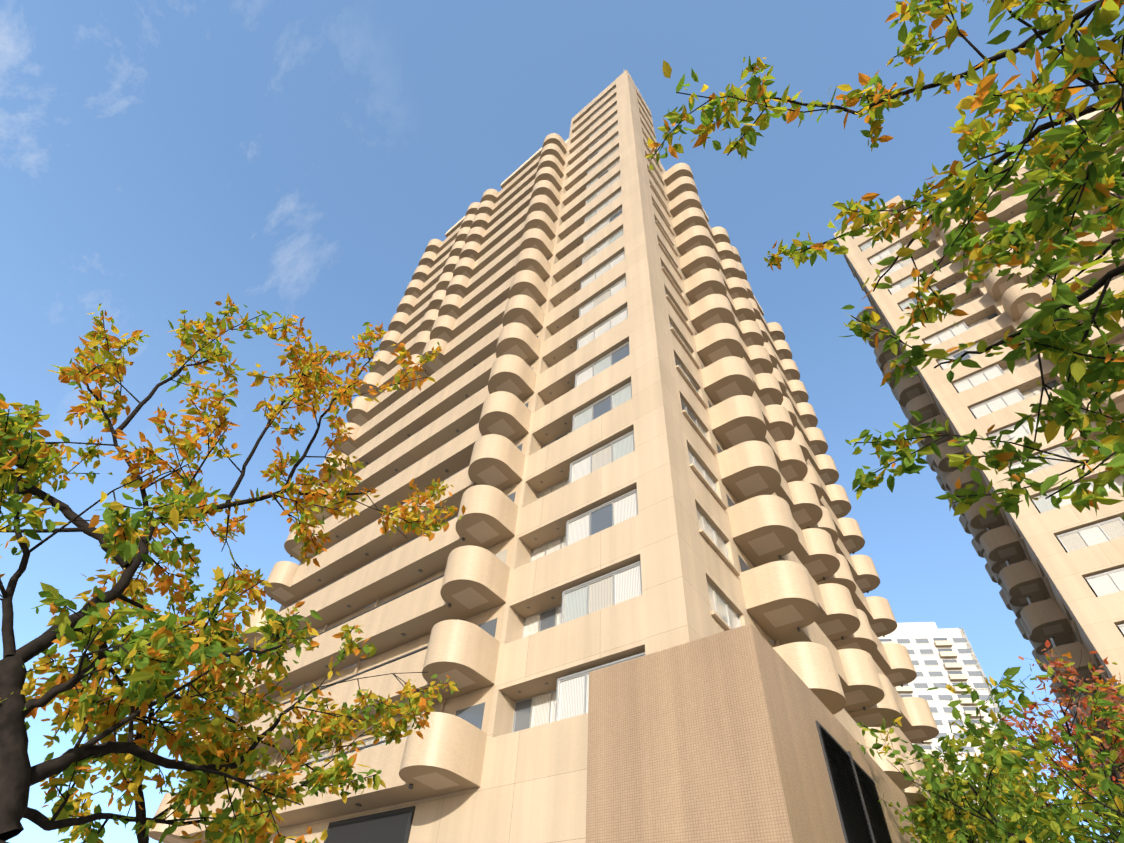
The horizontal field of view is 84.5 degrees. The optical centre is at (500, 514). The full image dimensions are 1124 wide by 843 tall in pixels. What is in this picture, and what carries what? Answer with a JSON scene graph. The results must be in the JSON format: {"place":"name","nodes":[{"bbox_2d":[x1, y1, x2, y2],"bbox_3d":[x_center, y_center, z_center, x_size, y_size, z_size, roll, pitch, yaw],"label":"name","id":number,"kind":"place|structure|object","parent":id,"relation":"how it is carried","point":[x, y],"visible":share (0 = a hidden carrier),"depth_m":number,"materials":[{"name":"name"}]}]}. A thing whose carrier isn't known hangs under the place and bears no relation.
{"place":"outdoors","nodes":[
{"label":"outdoors","id":0,"kind":"place"},
{"bbox_2d":[0,0,1123,842],"label":"sky","id":1,"kind":"structure","parent":0,"point":[160,159],"materials":[{"name":"blue"}]},
{"bbox_2d":[878,622,1044,842],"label":"white tower","id":2,"kind":"structure","parent":0,"point":[941,659],"depth_m":142.61,"materials":[{"name":"white painted concrete"},{"name":"glass"}]},
{"bbox_3d":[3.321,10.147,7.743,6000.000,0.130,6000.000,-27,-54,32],"label":"ground","id":3,"kind":"structure","parent":0,"visible":0},
{"bbox_2d":[0,294,468,842],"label":"cherry tree","id":4,"kind":"object","parent":3,"relation":"on","point":[158,652],"visible":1,"depth_m":4.56,"materials":[{"name":"yellow plant"}]},
{"bbox_2d":[148,68,977,842],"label":"tower","id":5,"kind":"structure","parent":3,"relation":"on","point":[604,424],"depth_m":24.27,"materials":[{"name":"beige concrete"}]},
{"bbox_2d":[586,624,919,842],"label":"building podium","id":6,"kind":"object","parent":3,"relation":"on","point":[741,734],"visible":1,"depth_m":11.39,"materials":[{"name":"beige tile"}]},
{"bbox_2d":[644,0,1123,518],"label":"cherry tree","id":7,"kind":"object","parent":3,"relation":"on","point":[1098,180],"visible":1,"depth_m":3.42,"materials":[{"name":"green plant"}]},
{"bbox_2d":[830,105,1123,787],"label":"tower","id":8,"kind":"structure","parent":3,"relation":"on","point":[1056,574],"depth_m":41.93,"materials":[{"name":"beige concrete"}]},
{"bbox_2d":[857,664,1123,842],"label":"tree","id":9,"kind":"object","parent":3,"relation":"on","point":[1014,825],"visible":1,"depth_m":11.83,"materials":[{"name":"green plant"}]},
{"bbox_2d":[910,738,1110,842],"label":"green park tree","id":10,"kind":"object","parent":3,"relation":"on","point":[942,808],"visible":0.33,"depth_m":19.72,"materials":[{"name":"green plant"}]},
{"bbox_2d":[946,640,1123,832],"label":"tree","id":11,"kind":"object","parent":3,"relation":"on","point":[1063,762],"visible":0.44,"depth_m":20.71,"materials":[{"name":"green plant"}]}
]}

